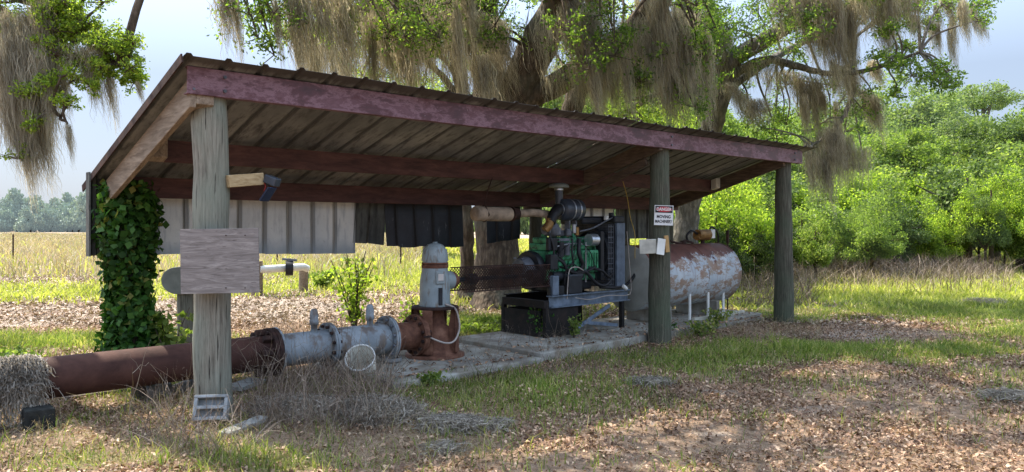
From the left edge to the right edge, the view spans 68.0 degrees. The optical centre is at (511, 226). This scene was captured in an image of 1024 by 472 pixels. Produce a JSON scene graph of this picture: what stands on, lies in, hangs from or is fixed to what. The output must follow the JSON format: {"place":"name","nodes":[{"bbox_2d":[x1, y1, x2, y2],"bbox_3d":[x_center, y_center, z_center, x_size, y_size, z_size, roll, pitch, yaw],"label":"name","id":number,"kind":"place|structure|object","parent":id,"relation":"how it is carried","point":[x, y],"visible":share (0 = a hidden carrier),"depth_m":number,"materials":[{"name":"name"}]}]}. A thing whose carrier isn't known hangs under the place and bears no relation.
{"place":"outdoors","nodes":[
{"label":"outdoors","id":0,"kind":"place"},
{"bbox_2d":[161,267,193,342],"bbox_3d":[-3.671,1.030,8.598,0.509,1.190,0.264,0,0,12],"label":"fuel tank","id":1,"kind":"object","parent":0,"point":[171,280],"visible":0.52,"depth_m":8.51,"materials":[{"name":"grey metal"}]},
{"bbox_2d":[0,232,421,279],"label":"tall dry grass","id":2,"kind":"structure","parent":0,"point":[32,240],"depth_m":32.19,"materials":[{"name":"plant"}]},
{"bbox_2d":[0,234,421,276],"bbox_3d":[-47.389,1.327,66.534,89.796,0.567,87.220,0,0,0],"label":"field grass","id":3,"kind":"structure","parent":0,"point":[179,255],"depth_m":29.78,"materials":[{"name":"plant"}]},
{"bbox_2d":[0,230,1023,471],"bbox_3d":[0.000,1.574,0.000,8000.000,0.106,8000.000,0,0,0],"label":"ground","id":4,"kind":"structure","parent":0,"point":[954,410],"depth_m":5.98,"materials":[{"name":"soil"}]},
{"bbox_2d":[0,209,16,231],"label":"distant tree","id":5,"kind":"object","parent":4,"relation":"on","point":[7,217],"visible":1,"depth_m":195.11,"materials":[{"name":"green plant"}]},
{"bbox_2d":[0,188,36,231],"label":"distant tree","id":6,"kind":"object","parent":4,"relation":"on","point":[16,196],"visible":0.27,"depth_m":200.08,"materials":[{"name":"green plant"}]},
{"bbox_2d":[0,343,47,356],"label":"weed plant","id":7,"kind":"object","parent":4,"relation":"on","point":[18,350],"visible":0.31,"depth_m":8.39,"materials":[{"name":"green plant"}]},
{"bbox_2d":[13,196,44,231],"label":"distant tree","id":8,"kind":"object","parent":4,"relation":"on","point":[25,201],"visible":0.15,"depth_m":199.56,"materials":[{"name":"green plant"}]},
{"bbox_2d":[13,200,46,231],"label":"distant tree","id":9,"kind":"object","parent":4,"relation":"on","point":[28,222],"visible":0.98,"depth_m":189.59,"materials":[{"name":"green plant"}]},
{"bbox_2d":[21,404,54,432],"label":"pipe support block","id":10,"kind":"structure","parent":4,"relation":"on","point":[32,416],"depth_m":5.86,"materials":[{"name":"concrete"}]},
{"bbox_2d":[38,207,68,231],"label":"distant tree","id":11,"kind":"object","parent":4,"relation":"on","point":[52,217],"visible":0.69,"depth_m":193.72,"materials":[{"name":"green plant"}]},
{"bbox_2d":[59,200,85,231],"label":"distant tree","id":12,"kind":"object","parent":4,"relation":"on","point":[67,221],"visible":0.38,"depth_m":194.03,"materials":[{"name":"green plant"}]},
{"bbox_2d":[0,0,150,219],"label":"live oak","id":13,"kind":"object","parent":4,"relation":"on","point":[41,57],"visible":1,"depth_m":8.62,"materials":[{"name":"green plant"}]},
{"bbox_2d":[69,189,85,231],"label":"distant tree","id":14,"kind":"object","parent":4,"relation":"on","point":[80,212],"visible":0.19,"depth_m":190.49,"materials":[{"name":"green plant"}]},
{"bbox_2d":[69,342,194,432],"bbox_3d":[-2.979,1.254,6.111,0.902,0.670,1.585,0,0,-18],"label":"dry brush","id":15,"kind":"object","parent":4,"relation":"on","point":[152,400],"visible":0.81,"depth_m":6.02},
{"bbox_2d":[131,382,172,402],"bbox_3d":[-3.247,1.490,6.882,0.236,0.236,0.303,0,0,28],"label":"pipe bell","id":16,"kind":"object","parent":4,"relation":"on","point":[151,389],"visible":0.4,"depth_m":6.84,"materials":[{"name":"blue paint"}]},
{"bbox_2d":[139,304,193,346],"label":"weed plant","id":17,"kind":"object","parent":4,"relation":"on","point":[161,325],"visible":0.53,"depth_m":7.84,"materials":[{"name":"green plant"}]},
{"bbox_2d":[158,379,193,398],"bbox_3d":[-3.068,1.499,7.125,0.104,0.199,0.540,0,0,30],"label":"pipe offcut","id":18,"kind":"object","parent":4,"relation":"on","point":[185,383],"visible":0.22,"depth_m":7.05,"materials":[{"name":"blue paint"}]},
{"bbox_2d":[114,360,288,456],"bbox_3d":[-2.385,1.353,5.896,1.156,0.602,2.069,0,0,-23],"label":"dry brush","id":19,"kind":"object","parent":4,"relation":"on","point":[191,423],"visible":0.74,"depth_m":5.55,"materials":[{"name":"plant"}]},
{"bbox_2d":[192,394,230,421],"bbox_3d":[-2.321,1.406,5.860,0.250,0.212,0.159,0,0,-8],"label":"cinder block","id":20,"kind":"object","parent":4,"relation":"on","point":[223,400],"depth_m":5.85,"materials":[{"name":"concrete"}]},
{"bbox_2d":[220,415,267,436],"bbox_3d":[-2.053,1.530,5.818,0.120,0.059,0.415,0,0,26],"label":"plank","id":21,"kind":"object","parent":4,"relation":"on","point":[254,422],"visible":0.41,"depth_m":5.83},
{"bbox_2d":[232,377,265,390],"bbox_3d":[-2.546,1.510,7.252,0.200,0.050,0.365,0,0,18],"label":"plank","id":22,"kind":"object","parent":4,"relation":"on","point":[244,384],"visible":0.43,"depth_m":7.19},
{"bbox_2d":[251,258,309,295],"bbox_3d":[-5.140,1.197,17.408,0.684,0.955,1.741,0,0,27],"label":"field standpipe","id":23,"kind":"object","parent":4,"relation":"on","point":[288,267],"visible":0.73,"depth_m":17.13,"materials":[{"name":"white plastic"}]},
{"bbox_2d":[240,391,341,422],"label":"fallen moss","id":24,"kind":"object","parent":4,"relation":"on","point":[299,400],"visible":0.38,"depth_m":6.25,"materials":[{"name":"plant"}]},
{"bbox_2d":[243,300,364,333],"bbox_3d":[-2.844,1.340,10.443,1.640,0.641,3.286,0,0,-19],"label":"dry brush","id":25,"kind":"object","parent":4,"relation":"on","point":[336,320],"visible":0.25,"depth_m":10.82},
{"bbox_2d":[207,291,437,432],"bbox_3d":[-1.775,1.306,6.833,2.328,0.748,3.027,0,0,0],"label":"dry brush","id":26,"kind":"object","parent":4,"relation":"on","point":[315,376],"visible":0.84,"depth_m":6.32,"materials":[{"name":"plant"}]},
{"bbox_2d":[308,269,338,287],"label":"weed plant","id":27,"kind":"object","parent":4,"relation":"on","point":[323,279],"visible":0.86,"depth_m":18.98,"materials":[{"name":"green plant"}]},
{"bbox_2d":[324,251,381,325],"bbox_3d":[-2.344,0.967,11.155,0.867,1.265,0.873,0,0,44],"label":"sapling","id":28,"kind":"object","parent":4,"relation":"on","point":[357,297],"visible":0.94,"depth_m":11.10,"materials":[{"name":"green plant"}]},
{"bbox_2d":[344,344,375,376],"bbox_3d":[-1.549,1.422,7.826,0.314,0.413,0.415,0,0,0],"label":"plastic bucket","id":29,"kind":"object","parent":4,"relation":"on","point":[361,348],"visible":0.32,"depth_m":7.86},
{"bbox_2d":[262,0,475,298],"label":"live oak","id":30,"kind":"object","parent":4,"relation":"on","point":[467,254],"visible":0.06,"depth_m":16.37,"materials":[{"name":"green plant"}]},
{"bbox_2d":[319,391,434,426],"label":"fallen moss","id":31,"kind":"object","parent":4,"relation":"on","point":[408,409],"visible":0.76,"depth_m":6.06,"materials":[{"name":"plant"}]},
{"bbox_2d":[312,343,542,389],"bbox_3d":[-0.923,1.580,8.557,2.056,0.150,1.706,0,0,-43],"label":"pump pad","id":32,"kind":"object","parent":4,"relation":"on","point":[422,367],"visible":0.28,"depth_m":8.25,"materials":[{"name":"concrete"}]},
{"bbox_2d":[8,304,400,403],"bbox_3d":[-4.611,1.167,5.463,8.822,0.646,0.500,0,0,-42],"label":"irrigation main pipe","id":33,"kind":"object","parent":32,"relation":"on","point":[83,373],"visible":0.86,"depth_m":6.87,"materials":[{"name":"metal"}]},
{"bbox_2d":[0,353,65,428],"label":"draped moss","id":34,"kind":"object","parent":33,"relation":"on","point":[21,381],"visible":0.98,"depth_m":5.92,"materials":[{"name":"plant"}]},
{"bbox_2d":[395,242,463,360],"bbox_3d":[-1.007,0.843,8.741,0.985,1.324,0.690,0,0,-42],"label":"well pump","id":35,"kind":"object","parent":32,"relation":"on","point":[430,332],"visible":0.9,"depth_m":8.68,"materials":[{"name":"paint"}]},
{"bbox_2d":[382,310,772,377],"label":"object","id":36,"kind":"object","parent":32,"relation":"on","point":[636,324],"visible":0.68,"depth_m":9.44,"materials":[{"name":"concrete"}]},
{"bbox_2d":[416,369,447,385],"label":"weed plant","id":37,"kind":"object","parent":4,"relation":"on","point":[433,376],"visible":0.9,"depth_m":7.46,"materials":[{"name":"green plant"}]},
{"bbox_2d":[416,438,471,456],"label":"fallen moss","id":38,"kind":"object","parent":4,"relation":"on","point":[451,445],"visible":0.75,"depth_m":5.25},
{"bbox_2d":[82,52,816,423],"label":"pump shed","id":39,"kind":"structure","parent":4,"relation":"on","point":[210,144],"depth_m":8.77,"materials":[{"name":"brown wood"}]},
{"bbox_2d":[91,178,168,352],"bbox_3d":[-3.915,0.557,7.772,0.785,2.086,0.789,0,0,0],"label":"climbing vine","id":40,"kind":"object","parent":39,"relation":"attached to","point":[140,300],"visible":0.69,"depth_m":7.60,"materials":[{"name":"green plant"}]},
{"bbox_2d":[180,228,259,293],"bbox_3d":[-2.281,0.272,5.920,0.605,0.513,0.037,0,0,-4],"label":"plywood board","id":41,"kind":"object","parent":39,"relation":"attached to","point":[219,261],"visible":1,"depth_m":5.92,"materials":[{"name":"wood"}]},
{"bbox_2d":[259,174,280,201],"bbox_3d":[-2.036,-0.318,6.310,0.198,0.224,0.142,0,0,26],"label":"solar lamp","id":42,"kind":"object","parent":39,"relation":"attached to","point":[270,180],"visible":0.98,"depth_m":6.29,"materials":[{"name":"black plastic"}]},
{"bbox_2d":[639,238,665,254],"bbox_3d":[1.832,0.267,9.899,0.344,0.225,0.108,0,0,10],"label":"switch box","id":43,"kind":"object","parent":39,"relation":"attached to","point":[648,246],"visible":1,"depth_m":9.89,"materials":[{"name":"white plastic"}]},
{"bbox_2d":[654,205,673,225],"bbox_3d":[2.000,-0.143,9.995,0.245,0.262,0.013,2,0,6],"label":"danger sign","id":44,"kind":"object","parent":39,"relation":"attached to","point":[663,214],"visible":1,"depth_m":10.00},
{"bbox_2d":[408,410,491,435],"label":"fallen moss","id":45,"kind":"object","parent":4,"relation":"on","point":[450,419],"visible":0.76,"depth_m":5.80,"materials":[{"name":"plant"}]},
{"bbox_2d":[205,0,746,309],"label":"live oak","id":46,"kind":"object","parent":4,"relation":"on","point":[654,40],"visible":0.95,"depth_m":13.04,"materials":[{"name":"green plant"}]},
{"bbox_2d":[463,319,499,333],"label":"ground weed","id":47,"kind":"object","parent":4,"relation":"on","point":[485,327],"visible":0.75,"depth_m":10.83,"materials":[{"name":"green plant"}]},
{"bbox_2d":[452,415,517,435],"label":"fallen moss","id":48,"kind":"object","parent":4,"relation":"on","point":[496,423],"visible":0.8,"depth_m":5.75,"materials":[{"name":"plant"}]},
{"bbox_2d":[0,269,1022,326],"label":"sunlit leaf litter","id":49,"kind":"object","parent":4,"relation":"on","point":[242,305],"visible":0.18,"depth_m":14.59,"materials":[{"name":"plant"}]},
{"bbox_2d":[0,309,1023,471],"bbox_3d":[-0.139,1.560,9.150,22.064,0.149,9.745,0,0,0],"label":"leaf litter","id":50,"kind":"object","parent":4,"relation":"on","point":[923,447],"visible":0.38,"depth_m":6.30,"materials":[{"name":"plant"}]},
{"bbox_2d":[520,207,529,234],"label":"distant tree","id":51,"kind":"object","parent":4,"relation":"on","point":[524,227],"visible":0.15,"depth_m":136.63,"materials":[{"name":"green plant"}]},
{"bbox_2d":[439,319,664,379],"bbox_3d":[0.587,1.403,9.049,3.031,0.495,2.945,0,0,0],"label":"dry brush","id":52,"kind":"object","parent":4,"relation":"on","point":[645,355],"visible":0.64,"depth_m":8.53,"materials":[{"name":"plant"}]},
{"bbox_2d":[540,56,631,236],"bbox_3d":[2.631,-3.627,38.156,8.959,10.969,7.532,0,0,-24],"label":"broadleaf tree","id":53,"kind":"object","parent":4,"relation":"on","point":[550,104],"visible":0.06,"depth_m":35.81,"materials":[{"name":"green plant"}]},
{"bbox_2d":[459,309,761,361],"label":"engine slab","id":54,"kind":"structure","parent":4,"relation":"on","point":[629,323],"depth_m":9.95,"materials":[{"name":"concrete"}]},
{"bbox_2d":[470,177,634,337],"bbox_3d":[0.616,0.415,10.577,3.128,2.090,0.928,0,0,-42],"label":"diesel engine","id":55,"kind":"object","parent":54,"relation":"on","point":[588,252],"visible":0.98,"depth_m":10.35,"materials":[{"name":"metal"}]},
{"bbox_2d":[450,264,552,292],"bbox_3d":[-0.072,0.645,9.656,1.621,0.294,0.296,0,0,-42],"label":"shaft guard","id":56,"kind":"object","parent":55,"relation":"attached to","point":[472,279],"visible":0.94,"depth_m":9.51,"materials":[{"name":"metal"}]},
{"bbox_2d":[568,313,582,337],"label":"weed plant","id":57,"kind":"object","parent":54,"relation":"on","point":[574,324],"visible":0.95,"depth_m":9.87,"materials":[{"name":"green plant"}]},
{"bbox_2d":[605,243,744,322],"bbox_3d":[2.650,0.870,12.163,2.621,1.181,0.992,0,0,-42],"label":"fuel tank","id":58,"kind":"object","parent":54,"relation":"on","point":[704,276],"visible":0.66,"depth_m":11.79,"materials":[{"name":"metal"}]},
{"bbox_2d":[670,226,718,243],"bbox_3d":[3.059,0.165,12.516,1.468,0.335,0.209,0,0,-42],"label":"transfer pump","id":59,"kind":"object","parent":58,"relation":"on","point":[702,235],"visible":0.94,"depth_m":12.53,"materials":[{"name":"gold metal"}]},
{"bbox_2d":[700,307,735,320],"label":"weed plant","id":60,"kind":"object","parent":54,"relation":"on","point":[716,317],"visible":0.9,"depth_m":11.69,"materials":[{"name":"green plant"}]},
{"bbox_2d":[511,0,737,290],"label":"live oak","id":61,"kind":"object","parent":4,"relation":"on","point":[640,115],"visible":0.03,"depth_m":17.50,"materials":[{"name":"green plant"}]},
{"bbox_2d":[623,374,679,389],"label":"fallen moss","id":62,"kind":"object","parent":4,"relation":"on","point":[657,379],"visible":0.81,"depth_m":7.42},
{"bbox_2d":[603,97,769,139],"bbox_3d":[8.124,-2.783,36.131,7.506,9.190,6.310,0,0,-15],"label":"broadleaf tree","id":63,"kind":"object","parent":4,"relation":"on","point":[730,127],"visible":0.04,"depth_m":34.18,"materials":[{"name":"green plant"}]},
{"bbox_2d":[684,318,726,336],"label":"weed plant","id":64,"kind":"object","parent":4,"relation":"on","point":[704,326],"visible":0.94,"depth_m":10.75,"materials":[{"name":"green plant"}]},
{"bbox_2d":[673,183,766,253],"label":"shrub","id":65,"kind":"object","parent":4,"relation":"on","point":[709,219],"visible":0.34,"depth_m":19.47,"materials":[{"name":"green plant"}]},
{"bbox_2d":[705,223,753,273],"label":"shrub","id":66,"kind":"object","parent":4,"relation":"on","point":[744,259],"visible":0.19,"depth_m":17.89,"materials":[{"name":"green plant"}]},
{"bbox_2d":[672,303,825,340],"bbox_3d":[3.729,1.461,12.042,3.338,0.363,3.500,0,0,0],"label":"dry brush","id":67,"kind":"object","parent":4,"relation":"on","point":[752,328],"visible":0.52,"depth_m":11.26,"materials":[{"name":"plant"}]},
{"bbox_2d":[703,177,797,278],"bbox_3d":[6.449,0.257,20.953,2.832,3.462,2.846,0,0,11],"label":"shrub","id":68,"kind":"object","parent":4,"relation":"on","point":[769,228],"visible":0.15,"depth_m":20.60,"materials":[{"name":"green plant"}]},
{"bbox_2d":[742,230,774,287],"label":"shrub","id":69,"kind":"object","parent":4,"relation":"on","point":[760,253],"visible":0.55,"depth_m":18.70,"materials":[{"name":"green plant"}]},
{"bbox_2d":[728,109,800,143],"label":"broadleaf tree","id":70,"kind":"object","parent":4,"relation":"on","point":[791,125],"visible":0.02,"depth_m":47.50,"materials":[{"name":"green plant"}]},
{"bbox_2d":[705,163,849,215],"bbox_3d":[10.212,-0.426,29.948,6.319,5.131,5.622,0,0,-34],"label":"shrub","id":71,"kind":"object","parent":4,"relation":"on","point":[771,188],"visible":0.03,"depth_m":29.39,"materials":[{"name":"green plant"}]},
{"bbox_2d":[755,197,800,275],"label":"shrub","id":72,"kind":"object","parent":4,"relation":"on","point":[794,233],"visible":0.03,"depth_m":21.85,"materials":[{"name":"green plant"}]},
{"bbox_2d":[738,256,829,306],"bbox_3d":[7.153,1.170,20.240,2.770,1.087,12.883,0,0,17],"label":"dry brush","id":73,"kind":"object","parent":4,"relation":"on","point":[765,291],"visible":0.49,"depth_m":16.00,"materials":[{"name":"plant"}]},
{"bbox_2d":[733,126,853,194],"bbox_3d":[13.119,-1.583,36.108,5.931,6.661,4.849,0,0,-21],"label":"broadleaf tree","id":74,"kind":"object","parent":4,"relation":"on","point":[794,168],"visible":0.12,"depth_m":35.04,"materials":[{"name":"green plant"}]},
{"bbox_2d":[583,337,1023,471],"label":"dry brush","id":75,"kind":"object","parent":4,"relation":"on","point":[817,424],"visible":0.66,"depth_m":5.82,"materials":[{"name":"plant"}]},
{"bbox_2d":[770,193,858,269],"bbox_3d":[9.333,0.457,23.986,3.214,3.059,3.128,0,0,34],"label":"shrub","id":76,"kind":"object","parent":4,"relation":"on","point":[806,217],"visible":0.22,"depth_m":23.43,"materials":[{"name":"green plant"}]},
{"bbox_2d":[793,216,837,277],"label":"shrub","id":77,"kind":"object","parent":4,"relation":"on","point":[815,249],"visible":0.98,"depth_m":20.80,"materials":[{"name":"green plant"}]},
{"bbox_2d":[777,111,869,145],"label":"broadleaf tree","id":78,"kind":"object","parent":4,"relation":"on","point":[812,136],"visible":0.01,"depth_m":50.97,"materials":[{"name":"green plant"}]},
{"bbox_2d":[662,0,1001,243],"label":"live oak","id":79,"kind":"object","parent":4,"relation":"on","point":[828,27],"visible":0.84,"depth_m":15.70,"materials":[{"name":"green plant"}]},
{"bbox_2d":[792,182,875,225],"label":"shrub","id":80,"kind":"object","parent":4,"relation":"on","point":[798,199],"visible":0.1,"depth_m":28.14,"materials":[{"name":"green plant"}]},
{"bbox_2d":[792,87,890,141],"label":"broadleaf tree","id":81,"kind":"object","parent":4,"relation":"on","point":[862,119],"visible":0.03,"depth_m":59.08,"materials":[{"name":"green plant"}]},
{"bbox_2d":[833,205,864,266],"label":"shrub","id":82,"kind":"object","parent":4,"relation":"on","point":[845,244],"visible":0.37,"depth_m":23.85,"materials":[{"name":"green plant"}]},
{"bbox_2d":[814,166,899,262],"bbox_3d":[13.704,0.099,29.919,3.646,4.963,3.278,0,0,-8],"label":"shrub","id":83,"kind":"object","parent":4,"relation":"on","point":[869,184],"visible":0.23,"depth_m":29.44,"materials":[{"name":"green plant"}]},
{"bbox_2d":[825,153,890,253],"bbox_3d":[16.503,-1.371,37.966,4.345,6.240,5.495,0,0,-37],"label":"broadleaf tree","id":84,"kind":"object","parent":4,"relation":"on","point":[880,157],"visible":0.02,"depth_m":36.22,"materials":[{"name":"green plant"}]},
{"bbox_2d":[838,194,910,273],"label":"shrub","id":85,"kind":"object","parent":4,"relation":"on","point":[878,241],"visible":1,"depth_m":22.21,"materials":[{"name":"green plant"}]},
{"bbox_2d":[738,250,1023,294],"bbox_3d":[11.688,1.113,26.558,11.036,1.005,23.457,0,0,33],"label":"brown weeds","id":86,"kind":"object","parent":4,"relation":"on","point":[941,265],"visible":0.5,"depth_m":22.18,"materials":[{"name":"plant"}]},
{"bbox_2d":[852,161,909,195],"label":"shrub","id":87,"kind":"object","parent":4,"relation":"on","point":[890,170],"visible":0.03,"depth_m":33.73,"materials":[{"name":"green plant"}]},
{"bbox_2d":[841,175,934,263],"bbox_3d":[12.280,0.162,24.916,2.863,3.694,3.373,0,0,41],"label":"shrub","id":88,"kind":"object","parent":4,"relation":"on","point":[908,224],"visible":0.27,"depth_m":24.58,"materials":[{"name":"green plant"}]},
{"bbox_2d":[803,69,976,143],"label":"broadleaf tree","id":89,"kind":"object","parent":4,"relation":"on","point":[895,106],"visible":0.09,"depth_m":56.44,"materials":[{"name":"green plant"}]},
{"bbox_2d":[851,126,941,188],"bbox_3d":[19.089,-1.656,38.903,6.215,6.848,5.760,0,0,-15],"label":"broadleaf tree","id":90,"kind":"object","parent":4,"relation":"on","point":[899,139],"visible":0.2,"depth_m":37.35,"materials":[{"name":"green plant"}]},
{"bbox_2d":[881,238,917,263],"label":"shrub","id":91,"kind":"object","parent":4,"relation":"on","point":[909,253],"visible":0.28,"depth_m":24.62,"materials":[{"name":"green plant"}]},
{"bbox_2d":[865,176,955,263],"bbox_3d":[14.638,0.110,27.928,3.285,3.930,4.019,0,0,-32],"label":"shrub","id":92,"kind":"object","parent":4,"relation":"on","point":[906,198],"visible":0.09,"depth_m":27.51,"materials":[{"name":"green plant"}]},
{"bbox_2d":[868,123,974,253],"bbox_3d":[20.538,-1.702,37.808,5.729,6.942,6.126,0,0,21],"label":"broadleaf tree","id":93,"kind":"object","parent":4,"relation":"on","point":[926,154],"visible":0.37,"depth_m":37.24,"materials":[{"name":"green plant"}]},
{"bbox_2d":[871,80,982,155],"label":"broadleaf tree","id":94,"kind":"object","parent":4,"relation":"on","point":[944,120],"visible":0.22,"depth_m":52.04,"materials":[{"name":"green plant"}]},
{"bbox_2d":[907,198,965,265],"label":"shrub","id":95,"kind":"object","parent":4,"relation":"on","point":[941,238],"visible":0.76,"depth_m":24.76,"materials":[{"name":"green plant"}]},
{"bbox_2d":[902,163,996,259],"bbox_3d":[19.659,-0.094,34.142,4.059,5.583,4.365,0,0,24],"label":"shrub","id":96,"kind":"object","parent":4,"relation":"on","point":[913,187],"visible":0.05,"depth_m":33.83,"materials":[{"name":"green plant"}]},
{"bbox_2d":[908,153,1023,263],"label":"shrub","id":97,"kind":"object","parent":4,"relation":"on","point":[948,185],"visible":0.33,"depth_m":26.97,"materials":[{"name":"green plant"}]},
{"bbox_2d":[954,84,999,124],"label":"broadleaf tree","id":98,"kind":"object","parent":4,"relation":"on","point":[974,90],"visible":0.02,"depth_m":56.99,"materials":[{"name":"green plant"}]},
{"bbox_2d":[956,186,1011,269],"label":"shrub","id":99,"kind":"object","parent":4,"relation":"on","point":[986,239],"visible":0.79,"depth_m":24.21,"materials":[{"name":"green plant"}]},
{"bbox_2d":[947,160,1023,271],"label":"shrub","id":100,"kind":"object","parent":4,"relation":"on","point":[964,205],"visible":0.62,"depth_m":24.59,"materials":[{"name":"green plant"}]},
{"bbox_2d":[951,94,1023,172],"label":"broadleaf tree","id":101,"kind":"object","parent":4,"relation":"on","point":[987,134],"visible":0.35,"depth_m":35.80,"materials":[{"name":"green plant"}]},
{"bbox_2d":[957,79,1023,118],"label":"broadleaf tree","id":102,"kind":"object","parent":4,"relation":"on","point":[1001,102],"visible":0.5,"depth_m":64.97,"materials":[{"name":"green plant"}]},
{"bbox_2d":[962,138,1023,260],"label":"broadleaf tree","id":103,"kind":"object","parent":4,"relation":"on","point":[999,252],"visible":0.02,"depth_m":33.41,"materials":[{"name":"green plant"}]},
{"bbox_2d":[963,139,1023,267],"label":"broadleaf tree","id":104,"kind":"object","parent":4,"relation":"on","point":[1007,160],"visible":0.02,"depth_m":27.77,"materials":[{"name":"green plant"}]},
{"bbox_2d":[966,386,1023,403],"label":"fallen moss","id":105,"kind":"object","parent":4,"relation":"on","point":[1013,394],"visible":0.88,"depth_m":6.82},
{"bbox_2d":[988,215,1023,271],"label":"shrub","id":106,"kind":"object","parent":4,"relation":"on","point":[1016,246],"visible":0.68,"depth_m":24.89,"materials":[{"name":"green plant"}]},
{"bbox_2d":[0,299,1023,471],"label":"grass","id":107,"kind":"structure","parent":0,"point":[10,338],"depth_m":7.96,"materials":[{"name":"plant"}]},
{"bbox_2d":[0,258,1023,310],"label":"sunlit grass","id":108,"kind":"structure","parent":0,"point":[833,294],"depth_m":17.68,"materials":[{"name":"plant"}]},
{"bbox_2d":[0,0,1023,209],"label":"sky","id":109,"kind":"structure","parent":0,"point":[171,28],"materials":[{"name":"white"}]},
{"bbox_2d":[362,237,1015,260],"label":"lawn grass","id":110,"kind":"structure","parent":0,"point":[523,244],"depth_m":44.22,"materials":[{"name":"plant"}]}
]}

